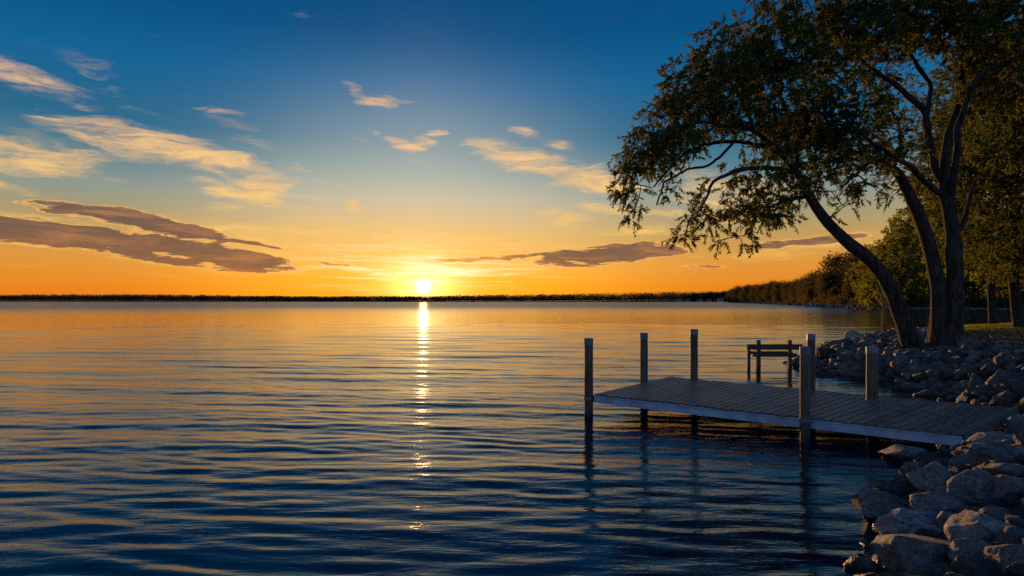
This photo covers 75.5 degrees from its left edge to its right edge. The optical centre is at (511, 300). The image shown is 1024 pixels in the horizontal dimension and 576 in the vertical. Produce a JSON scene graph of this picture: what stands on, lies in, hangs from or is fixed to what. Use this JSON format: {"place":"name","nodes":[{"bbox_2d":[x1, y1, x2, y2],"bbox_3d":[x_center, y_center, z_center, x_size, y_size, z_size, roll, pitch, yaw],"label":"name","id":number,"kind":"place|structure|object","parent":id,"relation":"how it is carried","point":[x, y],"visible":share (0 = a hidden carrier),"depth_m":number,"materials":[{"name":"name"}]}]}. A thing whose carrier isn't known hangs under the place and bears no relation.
{"place":"outdoors","nodes":[
{"label":"outdoors","id":0,"kind":"place"},
{"bbox_2d":[0,302,1011,575],"bbox_3d":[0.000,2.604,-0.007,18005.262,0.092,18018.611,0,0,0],"label":"water","id":1,"kind":"structure","parent":0,"point":[302,438],"depth_m":11.76,"materials":[{"name":"blue liquid"}]},
{"bbox_2d":[898,461,925,474],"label":"boulder","id":2,"kind":"object","parent":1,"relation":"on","point":[906,468],"visible":0.53,"depth_m":9.29,"materials":[{"name":"stone"}]},
{"bbox_2d":[0,299,1023,541],"bbox_3d":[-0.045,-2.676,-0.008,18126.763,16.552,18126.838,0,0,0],"label":"ground","id":3,"kind":"structure","parent":0,"point":[1015,510],"depth_m":1395.39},
{"bbox_2d":[0,291,740,301],"bbox_3d":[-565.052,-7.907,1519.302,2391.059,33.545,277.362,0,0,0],"label":"wood","id":4,"kind":"object","parent":3,"relation":"on","point":[668,296],"visible":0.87,"depth_m":1438.95,"materials":[{"name":"green plant"}]},
{"bbox_2d":[705,292,717,300],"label":"shore tree","id":5,"kind":"object","parent":3,"relation":"on","point":[710,295],"visible":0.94,"depth_m":1402.52,"materials":[{"name":"green plant"}]},
{"bbox_2d":[724,289,735,301],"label":"shore tree","id":6,"kind":"object","parent":3,"relation":"on","point":[727,297],"visible":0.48,"depth_m":937.85,"materials":[{"name":"green plant"}]},
{"bbox_2d":[728,285,745,302],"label":"shore tree","id":7,"kind":"object","parent":3,"relation":"on","point":[737,289],"visible":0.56,"depth_m":878.18,"materials":[{"name":"green plant"}]},
{"bbox_2d":[737,284,751,302],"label":"shore tree","id":8,"kind":"object","parent":3,"relation":"on","point":[745,298],"visible":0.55,"depth_m":758.20,"materials":[{"name":"green plant"}]},
{"bbox_2d":[747,284,763,301],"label":"shore tree","id":9,"kind":"object","parent":3,"relation":"on","point":[751,295],"visible":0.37,"depth_m":712.60,"materials":[{"name":"green plant"}]},
{"bbox_2d":[752,282,772,301],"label":"shore tree","id":10,"kind":"object","parent":3,"relation":"on","point":[758,296],"visible":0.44,"depth_m":647.47,"materials":[{"name":"green plant"}]},
{"bbox_2d":[759,278,777,302],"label":"shore tree","id":11,"kind":"object","parent":3,"relation":"on","point":[767,288],"visible":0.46,"depth_m":599.22,"materials":[{"name":"green plant"}]},
{"bbox_2d":[747,340,802,368],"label":"small jetty","id":12,"kind":"object","parent":3,"relation":"on","point":[758,347],"visible":0.69,"depth_m":24.87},
{"bbox_2d":[769,279,787,302],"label":"shore tree","id":13,"kind":"object","parent":3,"relation":"on","point":[778,290],"visible":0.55,"depth_m":559.02,"materials":[{"name":"green plant"}]},
{"bbox_2d":[779,279,791,302],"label":"shore tree","id":14,"kind":"object","parent":3,"relation":"on","point":[784,287],"visible":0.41,"depth_m":519.38,"materials":[{"name":"green plant"}]},
{"bbox_2d":[786,278,803,299],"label":"shore tree","id":15,"kind":"object","parent":3,"relation":"on","point":[792,292],"visible":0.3,"depth_m":469.44,"materials":[{"name":"green plant"}]},
{"bbox_2d":[792,357,799,366],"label":"riprap stone","id":16,"kind":"object","parent":3,"relation":"on","point":[796,363],"visible":0.27,"depth_m":25.86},
{"bbox_2d":[793,275,805,297],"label":"shore tree","id":17,"kind":"object","parent":3,"relation":"on","point":[799,282],"visible":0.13,"depth_m":430.64,"materials":[{"name":"green plant"}]},
{"bbox_2d":[584,329,1018,448],"bbox_3d":[6.005,2.481,14.213,7.805,3.439,4.374,0,0,37],"label":"dock","id":18,"kind":"object","parent":3,"relation":"on","point":[808,407],"visible":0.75,"depth_m":13.53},
{"bbox_2d":[796,269,821,297],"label":"shore tree","id":19,"kind":"object","parent":3,"relation":"on","point":[805,285],"visible":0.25,"depth_m":399.52,"materials":[{"name":"green plant"}]},
{"bbox_2d":[803,286,814,302],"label":"shore tree","id":20,"kind":"object","parent":3,"relation":"on","point":[808,293],"visible":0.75,"depth_m":371.01,"materials":[{"name":"green plant"}]},
{"bbox_2d":[605,0,1023,348],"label":"shade tree","id":21,"kind":"object","parent":3,"relation":"on","point":[906,26],"visible":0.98,"depth_m":22.52,"materials":[{"name":"green plant"}]},
{"bbox_2d":[817,348,830,358],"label":"riprap stone","id":22,"kind":"object","parent":3,"relation":"on","point":[823,354],"visible":0.63,"depth_m":25.34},
{"bbox_2d":[813,268,839,301],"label":"shore tree","id":23,"kind":"object","parent":3,"relation":"on","point":[825,283],"visible":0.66,"depth_m":343.37,"materials":[{"name":"green plant"}]},
{"bbox_2d":[807,248,853,292],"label":"shore tree","id":24,"kind":"object","parent":3,"relation":"on","point":[834,263],"visible":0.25,"depth_m":359.40,"materials":[{"name":"green plant"}]},
{"bbox_2d":[827,285,839,299],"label":"shore tree","id":25,"kind":"object","parent":3,"relation":"on","point":[833,291],"visible":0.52,"depth_m":321.53,"materials":[{"name":"green plant"}]},
{"bbox_2d":[823,338,850,347],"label":"riprap stone","id":26,"kind":"object","parent":3,"relation":"on","point":[831,343],"visible":0.38,"depth_m":27.19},
{"bbox_2d":[841,265,857,299],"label":"shore tree","id":27,"kind":"object","parent":3,"relation":"on","point":[848,288],"visible":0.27,"depth_m":300.44,"materials":[{"name":"green plant"}]},
{"bbox_2d":[830,242,873,292],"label":"shore tree","id":28,"kind":"object","parent":3,"relation":"on","point":[851,259],"visible":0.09,"depth_m":330.66,"materials":[{"name":"green plant"}]},
{"bbox_2d":[844,330,863,339],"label":"boulder","id":29,"kind":"object","parent":3,"relation":"on","point":[850,334],"visible":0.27,"depth_m":32.88,"materials":[{"name":"stone"}]},
{"bbox_2d":[845,371,865,379],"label":"riprap stone","id":30,"kind":"object","parent":3,"relation":"on","point":[851,374],"visible":0.55,"depth_m":21.97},
{"bbox_2d":[843,556,877,571],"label":"boulder","id":31,"kind":"object","parent":3,"relation":"on","point":[861,564],"visible":0.72,"depth_m":6.39,"materials":[{"name":"stone"}]},
{"bbox_2d":[853,571,879,575],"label":"boulder","id":32,"kind":"object","parent":3,"relation":"on","point":[869,573],"visible":0.91,"depth_m":6.15,"materials":[{"name":"stone"}]},
{"bbox_2d":[743,302,1009,310],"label":"shore rubble","id":33,"kind":"object","parent":3,"relation":"on","point":[910,308],"visible":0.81,"depth_m":197.52,"materials":[{"name":"stone"}]},
{"bbox_2d":[849,246,905,306],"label":"cove tree","id":34,"kind":"object","parent":3,"relation":"on","point":[868,293],"visible":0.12,"depth_m":204.83,"materials":[{"name":"green plant"}]},
{"bbox_2d":[871,479,887,488],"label":"riprap stone","id":35,"kind":"object","parent":3,"relation":"on","point":[878,483],"visible":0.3,"depth_m":8.64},
{"bbox_2d":[737,293,1023,308],"bbox_3d":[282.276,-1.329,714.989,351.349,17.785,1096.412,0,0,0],"label":"undergrowth","id":36,"kind":"object","parent":3,"relation":"on","point":[980,302],"visible":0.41,"depth_m":192.07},
{"bbox_2d":[872,554,890,572],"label":"riprap stone","id":37,"kind":"object","parent":3,"relation":"on","point":[877,562],"visible":0.17,"depth_m":6.35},
{"bbox_2d":[857,487,909,522],"bbox_3d":[4.433,2.471,7.842,0.586,0.430,0.712,0,0,23],"label":"boulder","id":38,"kind":"object","parent":3,"relation":"on","point":[874,504],"visible":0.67,"depth_m":7.70,"materials":[{"name":"stone"}]},
{"bbox_2d":[878,331,891,338],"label":"riprap stone","id":39,"kind":"object","parent":3,"relation":"on","point":[883,334],"visible":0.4,"depth_m":28.34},
{"bbox_2d":[879,486,901,497],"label":"riprap stone","id":40,"kind":"object","parent":3,"relation":"on","point":[889,491],"visible":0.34,"depth_m":8.14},
{"bbox_2d":[876,569,907,575],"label":"riprap stone","id":41,"kind":"object","parent":3,"relation":"on","point":[897,572],"visible":0.89,"depth_m":5.82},
{"bbox_2d":[884,365,899,375],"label":"riprap stone","id":42,"kind":"object","parent":3,"relation":"on","point":[893,370],"visible":0.42,"depth_m":20.95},
{"bbox_2d":[883,373,902,382],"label":"riprap stone","id":43,"kind":"object","parent":3,"relation":"on","point":[891,378],"visible":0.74,"depth_m":20.45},
{"bbox_2d":[884,474,914,494],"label":"riprap stone","id":44,"kind":"object","parent":3,"relation":"on","point":[902,485],"visible":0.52,"depth_m":8.31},
{"bbox_2d":[873,197,930,287],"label":"cove tree","id":45,"kind":"object","parent":3,"relation":"on","point":[899,212],"visible":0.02,"depth_m":243.54,"materials":[{"name":"green plant"}]},
{"bbox_2d":[860,212,945,306],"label":"cove tree","id":46,"kind":"object","parent":3,"relation":"on","point":[916,289],"visible":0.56,"depth_m":186.51,"materials":[{"name":"green plant"}]},
{"bbox_2d":[878,444,927,461],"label":"boulder","id":47,"kind":"object","parent":3,"relation":"on","point":[903,452],"visible":0.59,"depth_m":10.77,"materials":[{"name":"stone"}]},
{"bbox_2d":[784,326,1023,469],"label":"loose stones","id":48,"kind":"object","parent":3,"relation":"on","point":[846,354],"visible":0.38,"depth_m":21.37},
{"bbox_2d":[844,248,906,329],"bbox_3d":[16.511,-0.401,30.064,2.631,3.974,1.701,0,0,35],"label":"sapling","id":49,"kind":"object","parent":48,"relation":"on","point":[870,283],"visible":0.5,"depth_m":30.05,"materials":[{"name":"green plant"}]},
{"bbox_2d":[893,349,916,359],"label":"riprap stone","id":50,"kind":"object","parent":3,"relation":"on","point":[910,353],"visible":0.36,"depth_m":21.95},
{"bbox_2d":[874,508,943,534],"bbox_3d":[4.256,2.430,7.018,0.815,0.423,0.676,3,-4,-6],"label":"boulder","id":51,"kind":"object","parent":3,"relation":"on","point":[901,521],"visible":0.45,"depth_m":6.90,"materials":[{"name":"stone"}]},
{"bbox_2d":[870,534,951,573],"bbox_3d":[3.706,2.320,6.024,0.738,0.451,0.595,0,0,-21],"label":"boulder","id":52,"kind":"object","parent":3,"relation":"on","point":[906,553],"visible":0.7,"depth_m":5.82,"materials":[{"name":"stone"}]},
{"bbox_2d":[894,383,931,390],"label":"riprap stone","id":53,"kind":"object","parent":3,"relation":"on","point":[913,386],"visible":0.45,"depth_m":19.09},
{"bbox_2d":[912,373,926,381],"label":"riprap stone","id":54,"kind":"object","parent":3,"relation":"on","point":[918,377],"visible":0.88,"depth_m":19.59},
{"bbox_2d":[913,389,938,397],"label":"riprap stone","id":55,"kind":"object","parent":3,"relation":"on","point":[929,393],"visible":0.6,"depth_m":17.87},
{"bbox_2d":[914,528,938,538],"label":"riprap stone","id":56,"kind":"object","parent":3,"relation":"on","point":[924,532],"visible":0.48,"depth_m":6.58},
{"bbox_2d":[920,355,934,363],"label":"riprap stone","id":57,"kind":"object","parent":3,"relation":"on","point":[928,359],"visible":0.57,"depth_m":20.71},
{"bbox_2d":[907,462,952,492],"bbox_3d":[5.123,2.203,8.066,0.496,0.474,0.511,0,0,-9],"label":"boulder","id":58,"kind":"object","parent":3,"relation":"on","point":[928,477],"visible":0.64,"depth_m":7.99,"materials":[{"name":"stone"}]},
{"bbox_2d":[915,451,944,460],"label":"riprap stone","id":59,"kind":"object","parent":3,"relation":"on","point":[922,455],"visible":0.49,"depth_m":9.89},
{"bbox_2d":[911,561,952,575],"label":"boulder","id":60,"kind":"object","parent":3,"relation":"on","point":[936,568],"visible":0.56,"depth_m":5.61,"materials":[{"name":"stone"}]},
{"bbox_2d":[927,376,949,386],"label":"riprap stone","id":61,"kind":"object","parent":3,"relation":"on","point":[932,381],"visible":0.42,"depth_m":19.08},
{"bbox_2d":[909,490,969,512],"bbox_3d":[4.713,2.293,7.364,0.579,0.396,0.796,0,0,17],"label":"boulder","id":62,"kind":"object","parent":3,"relation":"on","point":[937,501],"visible":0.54,"depth_m":7.17,"materials":[{"name":"stone"}]},
{"bbox_2d":[893,207,985,295],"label":"cove tree","id":63,"kind":"object","parent":3,"relation":"on","point":[965,283],"visible":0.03,"depth_m":202.25,"materials":[{"name":"green plant"}]},
{"bbox_2d":[931,457,949,466],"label":"riprap stone","id":64,"kind":"object","parent":3,"relation":"on","point":[943,461],"visible":0.38,"depth_m":9.19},
{"bbox_2d":[932,511,953,529],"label":"boulder","id":65,"kind":"object","parent":3,"relation":"on","point":[940,519],"visible":0.41,"depth_m":6.77,"materials":[{"name":"stone"}]},
{"bbox_2d":[937,390,950,398],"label":"riprap stone","id":66,"kind":"object","parent":3,"relation":"on","point":[944,394],"visible":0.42,"depth_m":17.58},
{"bbox_2d":[936,345,952,351],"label":"riprap stone","id":67,"kind":"object","parent":3,"relation":"on","point":[943,348],"visible":0.3,"depth_m":21.83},
{"bbox_2d":[936,444,953,457],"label":"riprap stone","id":68,"kind":"object","parent":3,"relation":"on","point":[942,450],"visible":0.51,"depth_m":9.83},
{"bbox_2d":[935,352,962,361],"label":"riprap stone","id":69,"kind":"object","parent":3,"relation":"on","point":[945,356],"visible":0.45,"depth_m":20.66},
{"bbox_2d":[877,15,1023,327],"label":"lawn tree","id":70,"kind":"object","parent":3,"relation":"on","point":[1016,307],"visible":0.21,"depth_m":37.73,"materials":[{"name":"green plant"}]},
{"bbox_2d":[945,356,961,365],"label":"riprap stone","id":71,"kind":"object","parent":3,"relation":"on","point":[953,360],"visible":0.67,"depth_m":19.92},
{"bbox_2d":[942,364,967,380],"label":"riprap stone","id":72,"kind":"object","parent":3,"relation":"on","point":[948,375],"visible":0.48,"depth_m":18.99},
{"bbox_2d":[948,466,962,475],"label":"riprap stone","id":73,"kind":"object","parent":3,"relation":"on","point":[954,470],"visible":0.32,"depth_m":7.99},
{"bbox_2d":[948,349,966,357],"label":"riprap stone","id":74,"kind":"object","parent":3,"relation":"on","point":[961,354],"visible":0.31,"depth_m":20.81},
{"bbox_2d":[947,453,968,468],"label":"boulder","id":75,"kind":"object","parent":3,"relation":"on","point":[962,458],"visible":0.34,"depth_m":8.95,"materials":[{"name":"stone"}]},
{"bbox_2d":[949,464,968,470],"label":"riprap stone","id":76,"kind":"object","parent":3,"relation":"on","point":[962,467],"visible":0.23,"depth_m":8.59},
{"bbox_2d":[956,392,972,403],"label":"riprap stone","id":77,"kind":"object","parent":3,"relation":"on","point":[966,397],"visible":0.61,"depth_m":16.45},
{"bbox_2d":[909,108,1023,323],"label":"lawn tree","id":78,"kind":"object","parent":3,"relation":"on","point":[990,291],"visible":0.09,"depth_m":44.87,"materials":[{"name":"green plant"}]},
{"bbox_2d":[953,368,980,380],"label":"riprap stone","id":79,"kind":"object","parent":3,"relation":"on","point":[960,374],"visible":0.63,"depth_m":18.50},
{"bbox_2d":[913,27,1023,285],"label":"lawn tree","id":80,"kind":"object","parent":3,"relation":"on","point":[1010,146],"visible":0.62,"depth_m":33.48,"materials":[{"name":"green plant"}]},
{"bbox_2d":[946,538,992,561],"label":"boulder","id":81,"kind":"object","parent":3,"relation":"on","point":[970,547],"visible":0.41,"depth_m":5.63,"materials":[{"name":"stone"}]},
{"bbox_2d":[947,469,993,503],"bbox_3d":[5.114,2.093,7.235,0.482,0.456,0.528,0,0,-32],"label":"boulder","id":82,"kind":"object","parent":3,"relation":"on","point":[971,486],"visible":0.59,"depth_m":7.15,"materials":[{"name":"stone"}]},
{"bbox_2d":[960,340,981,350],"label":"riprap stone","id":83,"kind":"object","parent":3,"relation":"on","point":[976,345],"visible":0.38,"depth_m":22.09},
{"bbox_2d":[945,242,1006,297],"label":"cove tree","id":84,"kind":"object","parent":3,"relation":"on","point":[975,290],"visible":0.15,"depth_m":197.01,"materials":[{"name":"green plant"}]},
{"bbox_2d":[968,374,983,387],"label":"riprap stone","id":85,"kind":"object","parent":3,"relation":"on","point":[975,380],"visible":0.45,"depth_m":17.54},
{"bbox_2d":[944,509,1010,543],"bbox_3d":[4.385,2.187,6.199,0.577,0.399,0.496,0,-2,3],"label":"boulder","id":86,"kind":"object","parent":3,"relation":"on","point":[966,523],"visible":0.5,"depth_m":6.10,"materials":[{"name":"stone"}]},
{"bbox_2d":[950,554,1005,575],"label":"riprap stone","id":87,"kind":"object","parent":3,"relation":"on","point":[961,564],"visible":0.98,"depth_m":5.24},
{"bbox_2d":[965,432,1012,443],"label":"boulder","id":88,"kind":"object","parent":3,"relation":"on","point":[979,437],"visible":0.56,"depth_m":10.19,"materials":[{"name":"stone"}]},
{"bbox_2d":[980,363,997,378],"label":"riprap stone","id":89,"kind":"object","parent":3,"relation":"on","point":[988,370],"visible":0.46,"depth_m":17.95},
{"bbox_2d":[978,498,1004,510],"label":"riprap stone","id":90,"kind":"object","parent":3,"relation":"on","point":[998,502],"visible":0.42,"depth_m":6.75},
{"bbox_2d":[968,441,1019,467],"bbox_3d":[6.096,2.009,8.376,0.521,0.422,0.542,-5,-4,4],"label":"boulder","id":91,"kind":"object","parent":3,"relation":"on","point":[980,453],"visible":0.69,"depth_m":8.30,"materials":[{"name":"stone"}]},
{"bbox_2d":[964,326,1023,343],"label":"leaf litter","id":92,"kind":"object","parent":3,"relation":"on","point":[1011,333],"visible":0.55,"depth_m":29.96,"materials":[{"name":"plant"}]},
{"bbox_2d":[964,323,1023,331],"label":"grass","id":93,"kind":"structure","parent":3,"relation":"on","point":[994,326],"depth_m":38.92,"materials":[{"name":"green plant"}]},
{"bbox_2d":[978,506,1013,521],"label":"boulder","id":94,"kind":"object","parent":3,"relation":"on","point":[999,513],"visible":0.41,"depth_m":6.49,"materials":[{"name":"stone"}]},
{"bbox_2d":[981,463,1023,477],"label":"boulder","id":95,"kind":"object","parent":3,"relation":"on","point":[1009,469],"visible":0.66,"depth_m":7.50,"materials":[{"name":"stone"}]},
{"bbox_2d":[988,457,1016,463],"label":"riprap stone","id":96,"kind":"object","parent":3,"relation":"on","point":[1000,460],"visible":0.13,"depth_m":7.91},
{"bbox_2d":[983,544,1023,575],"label":"boulder","id":97,"kind":"object","parent":3,"relation":"on","point":[1003,557],"visible":0.69,"depth_m":5.23,"materials":[{"name":"stone"}]},
{"bbox_2d":[985,370,1023,390],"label":"riprap stone","id":98,"kind":"object","parent":3,"relation":"on","point":[1000,376],"visible":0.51,"depth_m":16.73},
{"bbox_2d":[989,389,1020,406],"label":"riprap stone","id":99,"kind":"object","parent":3,"relation":"on","point":[1007,398],"visible":0.76,"depth_m":15.01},
{"bbox_2d":[993,352,1017,368],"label":"riprap stone","id":100,"kind":"object","parent":3,"relation":"on","point":[1002,360],"visible":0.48,"depth_m":18.36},
{"bbox_2d":[998,385,1012,392],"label":"riprap stone","id":101,"kind":"object","parent":3,"relation":"on","point":[1002,388],"visible":0.42,"depth_m":15.78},
{"bbox_2d":[992,475,1023,498],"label":"boulder","id":102,"kind":"object","parent":3,"relation":"on","point":[1003,485],"visible":0.62,"depth_m":6.93,"materials":[{"name":"stone"}]},
{"bbox_2d":[992,351,1023,357],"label":"riprap stone","id":103,"kind":"object","parent":3,"relation":"on","point":[1014,353],"visible":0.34,"depth_m":19.67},
{"bbox_2d":[993,525,1023,543],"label":"boulder","id":104,"kind":"object","parent":3,"relation":"on","point":[1011,534],"visible":0.68,"depth_m":5.78,"materials":[{"name":"stone"}]},
{"bbox_2d":[1002,492,1023,506],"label":"riprap stone","id":105,"kind":"object","parent":3,"relation":"on","point":[1010,499],"visible":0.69,"depth_m":6.72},
{"bbox_2d":[1005,415,1023,433],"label":"boulder","id":106,"kind":"object","parent":3,"relation":"on","point":[1014,424],"visible":0.69,"depth_m":12.15,"materials":[{"name":"stone"}]},
{"bbox_2d":[1005,561,1023,575],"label":"riprap stone","id":107,"kind":"object","parent":3,"relation":"on","point":[1016,568],"visible":1,"depth_m":5.04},
{"bbox_2d":[1005,515,1023,527],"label":"boulder","id":108,"kind":"object","parent":3,"relation":"on","point":[1016,520],"visible":0.64,"depth_m":6.18,"materials":[{"name":"stone"}]},
{"bbox_2d":[1007,364,1023,371],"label":"riprap stone","id":109,"kind":"object","parent":3,"relation":"on","point":[1016,368],"visible":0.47,"depth_m":17.59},
{"bbox_2d":[1012,434,1023,445],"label":"riprap stone","id":110,"kind":"object","parent":3,"relation":"on","point":[1018,439],"visible":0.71,"depth_m":9.03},
{"bbox_2d":[1013,446,1023,462],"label":"boulder","id":111,"kind":"object","parent":3,"relation":"on","point":[1021,451],"visible":0.34,"depth_m":8.17,"materials":[{"name":"stone"}]},
{"bbox_2d":[1013,356,1023,365],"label":"riprap stone","id":112,"kind":"object","parent":3,"relation":"on","point":[1019,360],"visible":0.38,"depth_m":18.51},
{"bbox_2d":[1015,397,1023,410],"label":"riprap stone","id":113,"kind":"object","parent":3,"relation":"on","point":[1020,406],"visible":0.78,"depth_m":14.18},
{"bbox_2d":[0,0,1023,298],"label":"sky","id":114,"kind":"structure","parent":0,"point":[264,148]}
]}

